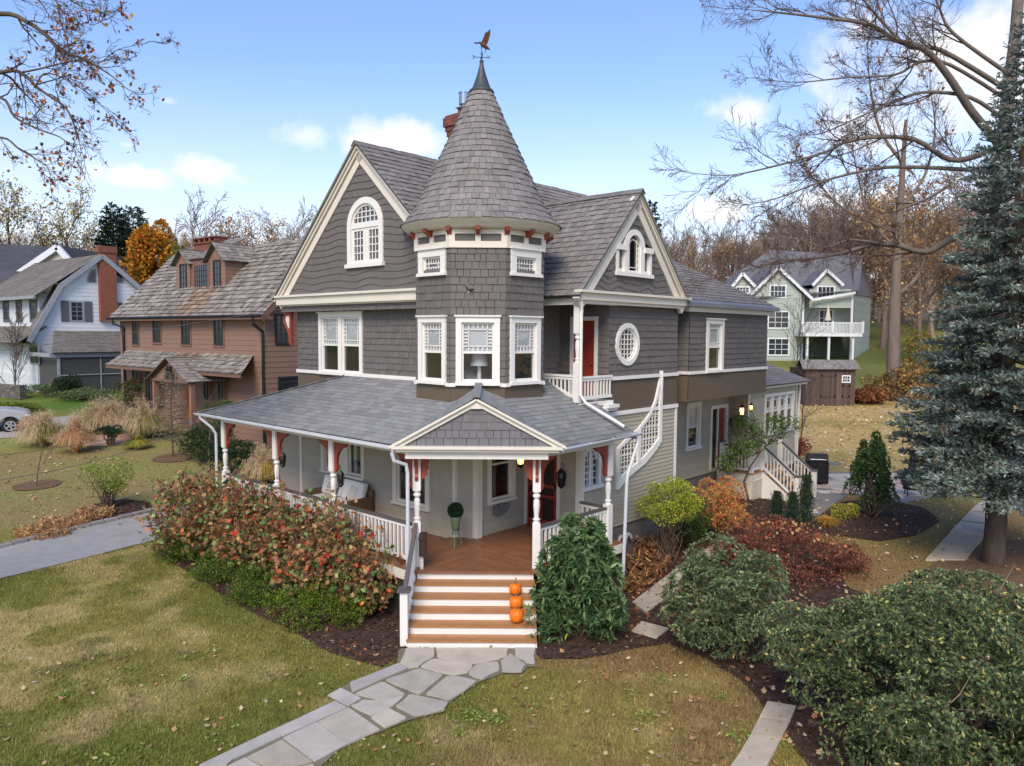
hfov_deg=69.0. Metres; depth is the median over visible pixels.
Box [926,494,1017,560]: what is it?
stepping slab path
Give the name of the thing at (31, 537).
kerb stone
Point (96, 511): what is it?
dried perennial
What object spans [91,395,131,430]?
ornamental grass
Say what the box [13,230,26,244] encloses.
bare tree
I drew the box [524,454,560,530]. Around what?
entry door
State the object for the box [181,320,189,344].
window
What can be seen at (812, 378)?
window
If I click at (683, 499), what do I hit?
chartreuse azalea
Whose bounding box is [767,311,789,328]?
window
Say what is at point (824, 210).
bare tree
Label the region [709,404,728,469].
door
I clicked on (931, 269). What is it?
bare tree
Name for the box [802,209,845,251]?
bare tree
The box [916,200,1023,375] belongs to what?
autumn tree
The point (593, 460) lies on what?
arched window
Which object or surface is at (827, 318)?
patio umbrella
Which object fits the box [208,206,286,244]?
autumn tree
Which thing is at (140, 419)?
ornamental grass
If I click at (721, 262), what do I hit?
bare tree
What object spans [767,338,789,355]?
window
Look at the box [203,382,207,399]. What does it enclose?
window
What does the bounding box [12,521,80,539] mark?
dried perennial
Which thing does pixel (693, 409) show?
window
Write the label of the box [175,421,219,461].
evergreen shrub
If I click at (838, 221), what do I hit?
bare tree
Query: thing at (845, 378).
window
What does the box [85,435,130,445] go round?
brick walk
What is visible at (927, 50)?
bare shade tree
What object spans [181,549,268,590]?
boxwood shrub
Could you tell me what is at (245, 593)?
boxwood shrub
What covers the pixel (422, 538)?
mailbox
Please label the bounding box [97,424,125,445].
mugo pine
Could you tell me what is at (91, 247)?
autumn tree
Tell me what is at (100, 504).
mulch chips
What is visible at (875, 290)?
autumn tree
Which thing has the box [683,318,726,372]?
window
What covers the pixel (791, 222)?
autumn tree
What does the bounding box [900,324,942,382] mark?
undergrowth shrub
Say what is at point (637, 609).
fallen leaves
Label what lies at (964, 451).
blue spruce
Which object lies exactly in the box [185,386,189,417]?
front door
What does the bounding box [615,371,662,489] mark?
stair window
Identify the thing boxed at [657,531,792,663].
rhododendron
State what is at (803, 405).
bare sapling
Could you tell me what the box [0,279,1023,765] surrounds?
ground
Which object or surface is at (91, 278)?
fan window
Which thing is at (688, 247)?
bare tree
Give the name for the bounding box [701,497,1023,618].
fallen leaves
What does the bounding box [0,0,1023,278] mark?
sky
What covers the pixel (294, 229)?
bare tree
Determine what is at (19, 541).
kerb stone
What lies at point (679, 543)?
dried perennial
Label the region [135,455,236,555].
oakleaf hydrangea
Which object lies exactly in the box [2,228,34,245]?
autumn tree
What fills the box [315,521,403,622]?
oakleaf hydrangea
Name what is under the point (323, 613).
boxwood shrub
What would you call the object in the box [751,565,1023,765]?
osmanthus shrub
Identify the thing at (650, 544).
dried perennial
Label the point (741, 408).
hanging lantern
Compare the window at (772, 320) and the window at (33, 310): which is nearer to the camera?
the window at (33, 310)
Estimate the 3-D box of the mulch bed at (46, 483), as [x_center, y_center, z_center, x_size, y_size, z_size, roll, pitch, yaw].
[-17.245,3.688,27.014,1.509,0.099,1.553,0,4,0]
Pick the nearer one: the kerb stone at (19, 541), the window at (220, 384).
the kerb stone at (19, 541)
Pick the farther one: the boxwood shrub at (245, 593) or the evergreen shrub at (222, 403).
the evergreen shrub at (222, 403)
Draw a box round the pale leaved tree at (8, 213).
[0,172,66,246]
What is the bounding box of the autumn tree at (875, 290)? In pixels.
[864,226,934,321]
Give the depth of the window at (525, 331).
16.99 m
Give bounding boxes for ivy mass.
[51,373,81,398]
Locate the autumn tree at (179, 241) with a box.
[157,225,193,261]
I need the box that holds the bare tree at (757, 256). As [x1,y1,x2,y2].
[719,236,763,272]
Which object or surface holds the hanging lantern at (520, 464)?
hanging from the victorian house at (409, 287)
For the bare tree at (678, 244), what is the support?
on the ground at (872, 359)
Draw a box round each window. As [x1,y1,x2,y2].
[2,300,9,321]
[15,300,22,321]
[29,300,37,321]
[29,345,39,364]
[69,301,83,321]
[87,268,96,282]
[117,272,123,282]
[132,321,138,344]
[132,370,137,391]
[145,372,149,399]
[152,321,160,342]
[179,263,186,288]
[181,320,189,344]
[193,263,209,287]
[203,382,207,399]
[213,259,220,285]
[213,320,222,345]
[218,381,222,399]
[275,314,289,344]
[278,376,297,390]
[316,311,385,376]
[319,444,365,480]
[344,197,384,268]
[391,452,430,511]
[415,246,466,276]
[415,315,472,384]
[454,315,500,385]
[486,315,543,385]
[486,459,516,505]
[488,246,543,277]
[582,448,603,491]
[601,323,639,365]
[615,229,653,278]
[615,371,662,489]
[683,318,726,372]
[685,401,702,450]
[735,286,749,293]
[763,390,794,435]
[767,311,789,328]
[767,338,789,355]
[769,285,786,297]
[810,376,816,381]
[817,286,834,298]
[818,309,833,326]
[842,375,850,382]
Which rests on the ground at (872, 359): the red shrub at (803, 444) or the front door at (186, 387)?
the red shrub at (803, 444)
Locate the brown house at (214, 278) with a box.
[105,235,302,449]
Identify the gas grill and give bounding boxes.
[793,453,840,484]
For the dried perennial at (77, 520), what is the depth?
22.33 m
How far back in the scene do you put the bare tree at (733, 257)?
92.56 m
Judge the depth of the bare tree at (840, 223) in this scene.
85.24 m
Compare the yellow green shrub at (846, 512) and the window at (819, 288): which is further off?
the window at (819, 288)
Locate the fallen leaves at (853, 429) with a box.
[799,396,1017,473]
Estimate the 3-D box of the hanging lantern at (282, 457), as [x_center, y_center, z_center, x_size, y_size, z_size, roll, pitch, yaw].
[-5.961,1.923,19.291,0.161,0.528,0.332,-2,4,-30]
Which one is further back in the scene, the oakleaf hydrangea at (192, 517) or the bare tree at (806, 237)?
the bare tree at (806, 237)
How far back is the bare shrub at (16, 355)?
46.73 m
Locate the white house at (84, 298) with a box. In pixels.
[0,245,140,396]
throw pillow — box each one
[324,481,337,496]
[347,486,357,499]
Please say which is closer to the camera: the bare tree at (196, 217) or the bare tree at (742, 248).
the bare tree at (196, 217)
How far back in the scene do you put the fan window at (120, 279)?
51.67 m
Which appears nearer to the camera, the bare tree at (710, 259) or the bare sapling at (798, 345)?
the bare sapling at (798, 345)
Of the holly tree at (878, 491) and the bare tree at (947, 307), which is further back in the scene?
the bare tree at (947, 307)
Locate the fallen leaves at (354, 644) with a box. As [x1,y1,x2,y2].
[163,551,399,664]
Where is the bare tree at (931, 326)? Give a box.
[903,208,958,335]
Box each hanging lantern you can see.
[279,447,285,467]
[337,465,344,486]
[516,459,524,468]
[739,404,744,417]
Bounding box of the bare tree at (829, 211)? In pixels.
[809,198,879,270]
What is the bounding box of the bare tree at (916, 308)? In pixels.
[890,190,955,326]
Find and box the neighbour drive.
[0,416,72,437]
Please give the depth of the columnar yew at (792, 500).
21.75 m
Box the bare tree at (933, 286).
[920,209,959,330]
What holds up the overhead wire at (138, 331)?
attached to the victorian house at (409, 287)
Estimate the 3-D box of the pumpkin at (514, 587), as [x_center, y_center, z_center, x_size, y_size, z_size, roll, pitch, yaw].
[0.064,4.105,15.067,0.251,0.333,0.254,-1,4,-22]
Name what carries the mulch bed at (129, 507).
on the ground at (872, 359)
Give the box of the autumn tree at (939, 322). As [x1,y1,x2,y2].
[914,226,957,327]
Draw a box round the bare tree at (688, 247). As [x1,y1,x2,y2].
[668,230,699,265]
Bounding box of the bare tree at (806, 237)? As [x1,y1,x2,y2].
[781,216,820,251]
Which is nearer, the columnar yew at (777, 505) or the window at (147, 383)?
the columnar yew at (777, 505)
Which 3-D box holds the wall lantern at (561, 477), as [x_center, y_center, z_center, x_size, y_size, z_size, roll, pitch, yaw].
[1.206,2.284,18.301,0.232,0.632,0.205,0,4,0]
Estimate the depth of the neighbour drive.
37.03 m
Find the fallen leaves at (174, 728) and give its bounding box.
[0,630,852,765]
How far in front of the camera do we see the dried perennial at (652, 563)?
18.53 m
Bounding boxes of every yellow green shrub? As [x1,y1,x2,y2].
[0,401,45,410]
[829,502,860,519]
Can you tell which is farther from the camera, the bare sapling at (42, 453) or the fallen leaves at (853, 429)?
the fallen leaves at (853, 429)
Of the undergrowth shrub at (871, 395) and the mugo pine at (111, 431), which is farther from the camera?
the undergrowth shrub at (871, 395)
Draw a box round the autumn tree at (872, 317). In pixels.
[853,214,908,321]
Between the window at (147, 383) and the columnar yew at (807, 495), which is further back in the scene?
the window at (147, 383)
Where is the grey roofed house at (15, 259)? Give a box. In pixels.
[0,244,127,294]
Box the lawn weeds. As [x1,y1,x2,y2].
[54,640,794,764]
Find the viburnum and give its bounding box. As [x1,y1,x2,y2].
[523,512,629,644]
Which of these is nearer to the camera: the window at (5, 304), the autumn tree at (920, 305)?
the window at (5, 304)
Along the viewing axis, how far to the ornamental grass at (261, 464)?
27.58 m
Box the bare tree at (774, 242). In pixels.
[752,201,820,253]
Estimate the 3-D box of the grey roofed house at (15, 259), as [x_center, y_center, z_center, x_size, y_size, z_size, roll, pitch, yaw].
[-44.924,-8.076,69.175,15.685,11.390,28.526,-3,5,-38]
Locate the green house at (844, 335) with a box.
[725,250,871,360]
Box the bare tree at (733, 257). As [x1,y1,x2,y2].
[695,214,766,281]
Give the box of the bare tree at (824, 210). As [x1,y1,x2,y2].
[805,200,840,235]
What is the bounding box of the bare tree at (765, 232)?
[745,221,776,252]
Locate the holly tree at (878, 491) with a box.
[841,430,905,517]
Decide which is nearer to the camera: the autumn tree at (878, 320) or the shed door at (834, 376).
the shed door at (834, 376)
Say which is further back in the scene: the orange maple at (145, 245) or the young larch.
the orange maple at (145, 245)
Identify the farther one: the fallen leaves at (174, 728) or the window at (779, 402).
the window at (779, 402)
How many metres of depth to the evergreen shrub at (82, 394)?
44.72 m
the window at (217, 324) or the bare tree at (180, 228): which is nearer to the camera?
the window at (217, 324)
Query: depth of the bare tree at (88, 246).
117.22 m
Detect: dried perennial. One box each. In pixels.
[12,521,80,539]
[38,512,91,529]
[69,504,114,519]
[614,566,653,593]
[620,548,673,581]
[632,530,679,560]
[661,516,697,547]
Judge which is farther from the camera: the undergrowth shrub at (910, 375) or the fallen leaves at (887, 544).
the undergrowth shrub at (910, 375)
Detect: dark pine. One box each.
[89,202,134,265]
[114,205,158,275]
[648,199,667,246]
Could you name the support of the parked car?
on the neighbour drive
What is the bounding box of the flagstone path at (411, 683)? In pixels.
[199,647,535,765]
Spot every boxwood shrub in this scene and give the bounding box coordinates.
[141,528,214,562]
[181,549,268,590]
[220,559,301,608]
[259,576,376,633]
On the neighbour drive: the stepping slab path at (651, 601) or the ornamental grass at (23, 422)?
the ornamental grass at (23, 422)
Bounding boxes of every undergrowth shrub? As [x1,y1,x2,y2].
[855,386,889,403]
[859,368,910,401]
[885,362,943,400]
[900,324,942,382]
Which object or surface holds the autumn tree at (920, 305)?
on the ground at (872, 359)
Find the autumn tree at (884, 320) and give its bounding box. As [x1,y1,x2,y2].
[837,170,949,348]
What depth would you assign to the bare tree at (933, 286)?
101.55 m
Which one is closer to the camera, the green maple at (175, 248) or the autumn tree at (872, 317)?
the green maple at (175, 248)
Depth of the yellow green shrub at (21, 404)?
41.23 m
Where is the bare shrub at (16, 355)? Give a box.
[0,305,37,384]
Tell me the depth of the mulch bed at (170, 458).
31.16 m
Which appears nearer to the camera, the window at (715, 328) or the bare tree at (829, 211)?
the window at (715, 328)
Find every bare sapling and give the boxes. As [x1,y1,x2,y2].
[36,421,54,485]
[172,382,237,474]
[769,289,825,364]
[791,349,837,451]
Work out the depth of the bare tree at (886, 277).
95.43 m
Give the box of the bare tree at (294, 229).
[248,196,313,241]
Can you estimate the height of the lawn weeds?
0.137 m
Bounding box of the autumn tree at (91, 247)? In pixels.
[77,240,94,251]
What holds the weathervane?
on the victorian house at (409, 287)
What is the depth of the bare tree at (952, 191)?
70.42 m
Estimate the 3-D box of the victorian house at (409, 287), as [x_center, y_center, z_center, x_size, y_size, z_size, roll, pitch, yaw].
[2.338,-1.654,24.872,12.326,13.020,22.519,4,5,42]
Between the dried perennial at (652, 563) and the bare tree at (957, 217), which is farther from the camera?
the bare tree at (957, 217)
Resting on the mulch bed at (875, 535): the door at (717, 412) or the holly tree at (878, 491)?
the holly tree at (878, 491)
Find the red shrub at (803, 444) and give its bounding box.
[793,436,811,471]
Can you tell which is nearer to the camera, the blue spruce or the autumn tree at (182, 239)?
the blue spruce
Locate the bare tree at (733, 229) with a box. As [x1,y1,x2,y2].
[692,211,738,278]
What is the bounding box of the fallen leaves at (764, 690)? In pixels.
[631,551,1022,765]
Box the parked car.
[0,406,32,431]
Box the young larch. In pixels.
[149,370,191,456]
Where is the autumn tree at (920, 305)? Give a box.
[848,170,974,367]
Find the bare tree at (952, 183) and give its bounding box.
[926,124,1023,293]
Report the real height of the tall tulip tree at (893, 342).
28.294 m
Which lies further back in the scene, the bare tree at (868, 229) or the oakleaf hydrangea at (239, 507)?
the bare tree at (868, 229)
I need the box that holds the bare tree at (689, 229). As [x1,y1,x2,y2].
[665,213,697,264]
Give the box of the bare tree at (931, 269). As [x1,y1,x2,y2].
[908,218,944,331]
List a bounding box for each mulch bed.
[12,479,60,489]
[36,499,150,533]
[151,453,192,461]
[151,543,408,665]
[536,497,1020,765]
[800,500,938,540]
[928,540,1023,604]
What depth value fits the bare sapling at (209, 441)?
28.61 m
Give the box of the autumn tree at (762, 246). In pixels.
[747,231,799,258]
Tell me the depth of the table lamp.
16.68 m
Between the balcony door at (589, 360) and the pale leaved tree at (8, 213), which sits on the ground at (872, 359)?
the pale leaved tree at (8, 213)
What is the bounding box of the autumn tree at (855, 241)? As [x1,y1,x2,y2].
[806,197,883,321]
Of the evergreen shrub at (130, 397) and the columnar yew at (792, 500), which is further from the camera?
the evergreen shrub at (130, 397)
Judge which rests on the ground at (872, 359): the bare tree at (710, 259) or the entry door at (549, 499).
the bare tree at (710, 259)
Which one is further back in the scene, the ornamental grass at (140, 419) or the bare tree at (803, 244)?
the bare tree at (803, 244)
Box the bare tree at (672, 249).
[658,214,689,260]
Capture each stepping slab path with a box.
[631,621,668,638]
[632,544,730,612]
[731,701,795,765]
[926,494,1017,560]
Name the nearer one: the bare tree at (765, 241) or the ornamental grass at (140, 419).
the ornamental grass at (140, 419)
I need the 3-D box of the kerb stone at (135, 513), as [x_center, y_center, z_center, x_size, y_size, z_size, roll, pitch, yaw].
[-11.857,4.185,23.714,0.180,0.210,0.421,3,5,34]
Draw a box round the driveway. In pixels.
[0,495,219,577]
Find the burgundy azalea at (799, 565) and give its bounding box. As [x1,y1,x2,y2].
[707,513,877,592]
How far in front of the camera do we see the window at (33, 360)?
48.20 m
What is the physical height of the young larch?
4.009 m
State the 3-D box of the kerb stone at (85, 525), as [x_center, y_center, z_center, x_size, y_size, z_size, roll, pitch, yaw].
[-12.862,4.338,22.301,0.180,0.216,0.418,3,5,35]
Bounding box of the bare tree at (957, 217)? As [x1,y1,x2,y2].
[943,192,975,252]
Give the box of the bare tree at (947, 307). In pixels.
[942,193,969,322]
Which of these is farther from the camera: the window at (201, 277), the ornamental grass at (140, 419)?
the window at (201, 277)
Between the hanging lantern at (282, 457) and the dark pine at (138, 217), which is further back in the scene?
the dark pine at (138, 217)
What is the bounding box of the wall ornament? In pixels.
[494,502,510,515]
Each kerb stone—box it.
[0,542,12,547]
[12,537,27,544]
[27,534,42,540]
[74,523,90,529]
[90,519,104,525]
[104,517,118,522]
[118,513,133,518]
[132,510,146,515]
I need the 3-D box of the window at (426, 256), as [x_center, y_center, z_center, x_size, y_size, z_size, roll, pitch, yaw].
[-1.509,-2.726,16.976,1.015,0.625,1.043,4,5,42]
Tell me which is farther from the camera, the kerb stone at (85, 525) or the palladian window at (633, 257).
the kerb stone at (85, 525)
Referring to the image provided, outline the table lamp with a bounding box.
[470,354,488,378]
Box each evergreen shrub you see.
[11,384,97,397]
[47,386,116,400]
[110,376,145,410]
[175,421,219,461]
[198,438,261,475]
[203,398,235,459]
[672,494,713,546]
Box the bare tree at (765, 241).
[750,214,814,260]
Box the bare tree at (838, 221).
[797,190,872,270]
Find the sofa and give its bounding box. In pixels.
[304,474,373,520]
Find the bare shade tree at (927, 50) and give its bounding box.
[649,0,1023,523]
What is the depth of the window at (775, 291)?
75.49 m
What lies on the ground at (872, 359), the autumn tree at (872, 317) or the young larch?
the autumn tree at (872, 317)
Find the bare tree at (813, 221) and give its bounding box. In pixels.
[784,192,847,251]
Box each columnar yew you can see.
[766,490,785,523]
[780,491,805,534]
[796,474,822,532]
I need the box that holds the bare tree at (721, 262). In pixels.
[709,237,742,280]
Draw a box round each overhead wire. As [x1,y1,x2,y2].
[0,309,279,350]
[0,417,202,455]
[1,423,202,479]
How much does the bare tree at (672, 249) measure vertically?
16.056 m
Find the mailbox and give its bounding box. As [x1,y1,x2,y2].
[418,532,426,568]
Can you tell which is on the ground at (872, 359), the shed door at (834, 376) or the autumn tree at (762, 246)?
the autumn tree at (762, 246)
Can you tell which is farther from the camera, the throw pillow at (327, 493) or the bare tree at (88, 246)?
the bare tree at (88, 246)
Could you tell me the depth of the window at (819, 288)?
76.47 m
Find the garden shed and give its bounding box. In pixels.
[790,359,860,405]
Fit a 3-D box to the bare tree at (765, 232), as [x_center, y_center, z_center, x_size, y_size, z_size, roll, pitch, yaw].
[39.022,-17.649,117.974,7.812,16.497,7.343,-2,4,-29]
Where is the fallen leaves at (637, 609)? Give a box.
[601,528,848,645]
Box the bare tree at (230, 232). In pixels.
[192,217,251,249]
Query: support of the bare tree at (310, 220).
on the ground at (872, 359)
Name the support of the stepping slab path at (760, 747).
on the ground at (872, 359)
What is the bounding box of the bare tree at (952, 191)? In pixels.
[926,146,1013,369]
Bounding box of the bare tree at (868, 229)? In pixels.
[835,204,883,271]
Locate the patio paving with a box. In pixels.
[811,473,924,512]
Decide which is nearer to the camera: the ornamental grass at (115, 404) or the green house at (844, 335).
the ornamental grass at (115, 404)
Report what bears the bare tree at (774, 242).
on the ground at (872, 359)
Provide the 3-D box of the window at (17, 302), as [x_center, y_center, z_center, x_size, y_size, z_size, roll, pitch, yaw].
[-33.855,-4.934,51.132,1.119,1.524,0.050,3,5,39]
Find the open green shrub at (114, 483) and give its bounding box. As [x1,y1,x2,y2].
[75,456,133,508]
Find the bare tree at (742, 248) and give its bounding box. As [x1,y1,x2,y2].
[717,234,752,282]
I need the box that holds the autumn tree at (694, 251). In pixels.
[678,235,736,275]
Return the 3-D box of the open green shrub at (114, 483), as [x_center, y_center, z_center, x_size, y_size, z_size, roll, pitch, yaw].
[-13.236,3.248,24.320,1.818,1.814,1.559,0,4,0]
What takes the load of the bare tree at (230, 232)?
on the ground at (872, 359)
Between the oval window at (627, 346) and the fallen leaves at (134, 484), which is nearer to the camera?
the oval window at (627, 346)
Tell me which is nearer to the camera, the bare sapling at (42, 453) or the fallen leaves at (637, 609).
the fallen leaves at (637, 609)
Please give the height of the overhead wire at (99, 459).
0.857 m
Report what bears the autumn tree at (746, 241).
on the ground at (872, 359)
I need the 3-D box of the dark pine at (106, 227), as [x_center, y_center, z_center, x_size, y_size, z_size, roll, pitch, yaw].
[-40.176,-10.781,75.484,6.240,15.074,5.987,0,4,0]
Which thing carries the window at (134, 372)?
in the brown house at (214, 278)
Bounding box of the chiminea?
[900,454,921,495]
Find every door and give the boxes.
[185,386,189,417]
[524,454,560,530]
[570,317,598,396]
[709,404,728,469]
[820,375,849,396]
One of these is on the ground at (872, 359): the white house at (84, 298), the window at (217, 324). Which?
the white house at (84, 298)
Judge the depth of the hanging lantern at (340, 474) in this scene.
17.48 m
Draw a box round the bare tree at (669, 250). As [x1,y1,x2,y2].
[665,235,683,262]
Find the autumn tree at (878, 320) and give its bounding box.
[845,228,891,321]
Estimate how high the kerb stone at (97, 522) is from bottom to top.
0.215 m
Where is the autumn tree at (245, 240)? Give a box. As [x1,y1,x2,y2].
[235,232,258,244]
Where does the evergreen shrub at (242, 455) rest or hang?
on the ground at (872, 359)
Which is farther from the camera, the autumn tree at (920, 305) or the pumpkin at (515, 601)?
the autumn tree at (920, 305)
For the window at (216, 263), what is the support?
in the brown house at (214, 278)
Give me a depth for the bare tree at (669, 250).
108.20 m
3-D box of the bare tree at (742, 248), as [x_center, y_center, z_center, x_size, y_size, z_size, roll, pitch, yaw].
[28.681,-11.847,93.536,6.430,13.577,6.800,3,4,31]
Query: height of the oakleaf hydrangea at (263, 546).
2.577 m
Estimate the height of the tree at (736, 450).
3.351 m
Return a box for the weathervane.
[472,30,490,62]
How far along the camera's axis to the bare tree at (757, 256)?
98.63 m
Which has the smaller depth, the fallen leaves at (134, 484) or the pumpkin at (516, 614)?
the pumpkin at (516, 614)
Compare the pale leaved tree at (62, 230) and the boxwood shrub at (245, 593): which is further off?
the pale leaved tree at (62, 230)
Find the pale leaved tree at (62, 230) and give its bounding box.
[25,179,102,249]
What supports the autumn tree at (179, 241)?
on the ground at (872, 359)
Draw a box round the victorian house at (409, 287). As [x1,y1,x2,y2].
[193,63,817,647]
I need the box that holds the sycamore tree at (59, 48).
[0,0,181,214]
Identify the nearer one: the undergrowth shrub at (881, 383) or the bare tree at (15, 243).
the undergrowth shrub at (881, 383)
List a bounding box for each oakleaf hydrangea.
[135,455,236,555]
[168,461,266,564]
[197,465,305,577]
[224,479,328,590]
[259,489,386,608]
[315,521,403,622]
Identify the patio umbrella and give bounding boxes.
[825,305,830,329]
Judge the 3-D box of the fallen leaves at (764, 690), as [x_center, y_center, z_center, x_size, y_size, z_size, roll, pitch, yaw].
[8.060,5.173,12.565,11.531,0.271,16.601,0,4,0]
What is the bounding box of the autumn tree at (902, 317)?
[873,194,932,322]
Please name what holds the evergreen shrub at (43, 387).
on the ground at (872, 359)
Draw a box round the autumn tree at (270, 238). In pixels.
[261,228,302,243]
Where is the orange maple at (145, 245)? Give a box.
[119,218,179,284]
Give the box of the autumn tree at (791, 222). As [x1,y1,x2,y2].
[759,203,827,249]
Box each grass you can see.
[0,407,69,446]
[0,451,1023,578]
[14,410,36,429]
[46,408,104,452]
[62,393,127,433]
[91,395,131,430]
[106,396,177,438]
[119,434,153,448]
[236,439,280,481]
[812,515,840,526]
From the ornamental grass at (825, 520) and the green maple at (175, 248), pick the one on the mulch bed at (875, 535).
the ornamental grass at (825, 520)
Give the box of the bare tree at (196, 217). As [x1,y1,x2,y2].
[154,186,228,270]
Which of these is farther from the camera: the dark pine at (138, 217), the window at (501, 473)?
the dark pine at (138, 217)
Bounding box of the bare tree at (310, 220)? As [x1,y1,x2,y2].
[284,206,317,238]
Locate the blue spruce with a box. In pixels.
[883,11,1023,565]
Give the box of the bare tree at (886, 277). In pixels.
[854,197,913,337]
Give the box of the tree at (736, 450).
[713,412,807,502]
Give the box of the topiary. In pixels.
[447,502,463,549]
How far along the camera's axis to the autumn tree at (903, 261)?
110.47 m
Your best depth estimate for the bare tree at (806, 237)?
99.61 m
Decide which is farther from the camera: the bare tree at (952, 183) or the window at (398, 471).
the bare tree at (952, 183)
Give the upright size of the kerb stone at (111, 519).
0.206 m
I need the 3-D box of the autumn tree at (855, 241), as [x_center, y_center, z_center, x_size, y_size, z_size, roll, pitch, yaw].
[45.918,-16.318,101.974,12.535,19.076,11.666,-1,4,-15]
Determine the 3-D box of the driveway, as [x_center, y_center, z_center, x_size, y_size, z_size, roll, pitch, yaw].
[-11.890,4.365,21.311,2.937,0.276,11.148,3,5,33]
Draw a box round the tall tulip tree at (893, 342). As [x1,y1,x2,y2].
[781,0,963,400]
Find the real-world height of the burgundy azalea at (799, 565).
1.304 m
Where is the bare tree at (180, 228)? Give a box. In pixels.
[163,217,191,249]
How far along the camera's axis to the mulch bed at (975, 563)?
19.35 m
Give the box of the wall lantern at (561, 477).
[556,463,565,488]
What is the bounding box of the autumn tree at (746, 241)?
[723,228,766,278]
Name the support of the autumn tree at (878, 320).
on the ground at (872, 359)
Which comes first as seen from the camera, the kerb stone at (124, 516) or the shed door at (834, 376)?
the kerb stone at (124, 516)
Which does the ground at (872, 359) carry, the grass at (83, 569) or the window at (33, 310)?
the grass at (83, 569)
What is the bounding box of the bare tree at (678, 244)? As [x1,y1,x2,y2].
[669,230,695,263]
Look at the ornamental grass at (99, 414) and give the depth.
35.60 m
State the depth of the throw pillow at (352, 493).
19.65 m
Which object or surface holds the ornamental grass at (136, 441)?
on the ground at (872, 359)
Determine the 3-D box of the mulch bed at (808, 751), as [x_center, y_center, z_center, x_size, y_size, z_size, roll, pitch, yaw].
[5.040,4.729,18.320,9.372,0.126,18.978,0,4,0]
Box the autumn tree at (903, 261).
[868,210,931,296]
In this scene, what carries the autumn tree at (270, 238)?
on the ground at (872, 359)
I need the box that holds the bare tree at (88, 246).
[81,227,95,250]
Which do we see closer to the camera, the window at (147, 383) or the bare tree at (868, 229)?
the window at (147, 383)
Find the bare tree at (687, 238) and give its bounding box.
[674,229,729,273]
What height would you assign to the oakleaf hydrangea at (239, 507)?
2.806 m
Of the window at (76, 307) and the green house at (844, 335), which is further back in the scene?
the green house at (844, 335)
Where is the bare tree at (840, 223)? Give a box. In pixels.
[814,166,890,275]
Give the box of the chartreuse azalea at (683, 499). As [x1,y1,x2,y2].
[635,476,704,564]
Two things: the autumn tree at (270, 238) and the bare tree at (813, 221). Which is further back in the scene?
the bare tree at (813, 221)
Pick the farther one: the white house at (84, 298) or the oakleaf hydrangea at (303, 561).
the white house at (84, 298)
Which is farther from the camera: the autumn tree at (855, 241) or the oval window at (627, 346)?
the autumn tree at (855, 241)
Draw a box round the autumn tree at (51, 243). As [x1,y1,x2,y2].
[22,232,79,247]
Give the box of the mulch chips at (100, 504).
[54,498,152,526]
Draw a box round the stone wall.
[0,384,26,398]
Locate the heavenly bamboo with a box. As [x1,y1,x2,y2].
[684,474,754,537]
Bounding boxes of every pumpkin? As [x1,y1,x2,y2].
[509,578,521,594]
[509,593,522,607]
[509,605,523,622]
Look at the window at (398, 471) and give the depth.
19.03 m
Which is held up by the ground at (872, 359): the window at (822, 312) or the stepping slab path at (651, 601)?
the stepping slab path at (651, 601)
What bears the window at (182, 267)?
in the brown house at (214, 278)
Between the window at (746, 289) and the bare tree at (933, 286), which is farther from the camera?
the bare tree at (933, 286)
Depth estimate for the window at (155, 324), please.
39.18 m
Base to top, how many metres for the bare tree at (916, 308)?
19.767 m
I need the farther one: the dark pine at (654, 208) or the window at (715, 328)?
the dark pine at (654, 208)
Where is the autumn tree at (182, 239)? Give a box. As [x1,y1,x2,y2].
[171,229,207,248]
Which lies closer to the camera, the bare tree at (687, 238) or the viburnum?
the viburnum
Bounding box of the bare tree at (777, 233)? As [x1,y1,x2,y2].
[750,208,792,249]
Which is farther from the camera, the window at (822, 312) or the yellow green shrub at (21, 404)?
the window at (822, 312)
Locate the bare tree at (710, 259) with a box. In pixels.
[678,215,733,281]
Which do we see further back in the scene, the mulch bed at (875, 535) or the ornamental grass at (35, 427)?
the ornamental grass at (35, 427)
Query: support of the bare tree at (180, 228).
on the ground at (872, 359)
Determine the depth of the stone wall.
45.46 m
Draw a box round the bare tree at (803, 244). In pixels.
[778,193,863,253]
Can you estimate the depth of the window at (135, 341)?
40.70 m
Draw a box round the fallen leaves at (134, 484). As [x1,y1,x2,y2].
[0,417,238,525]
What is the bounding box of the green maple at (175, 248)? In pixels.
[164,242,184,262]

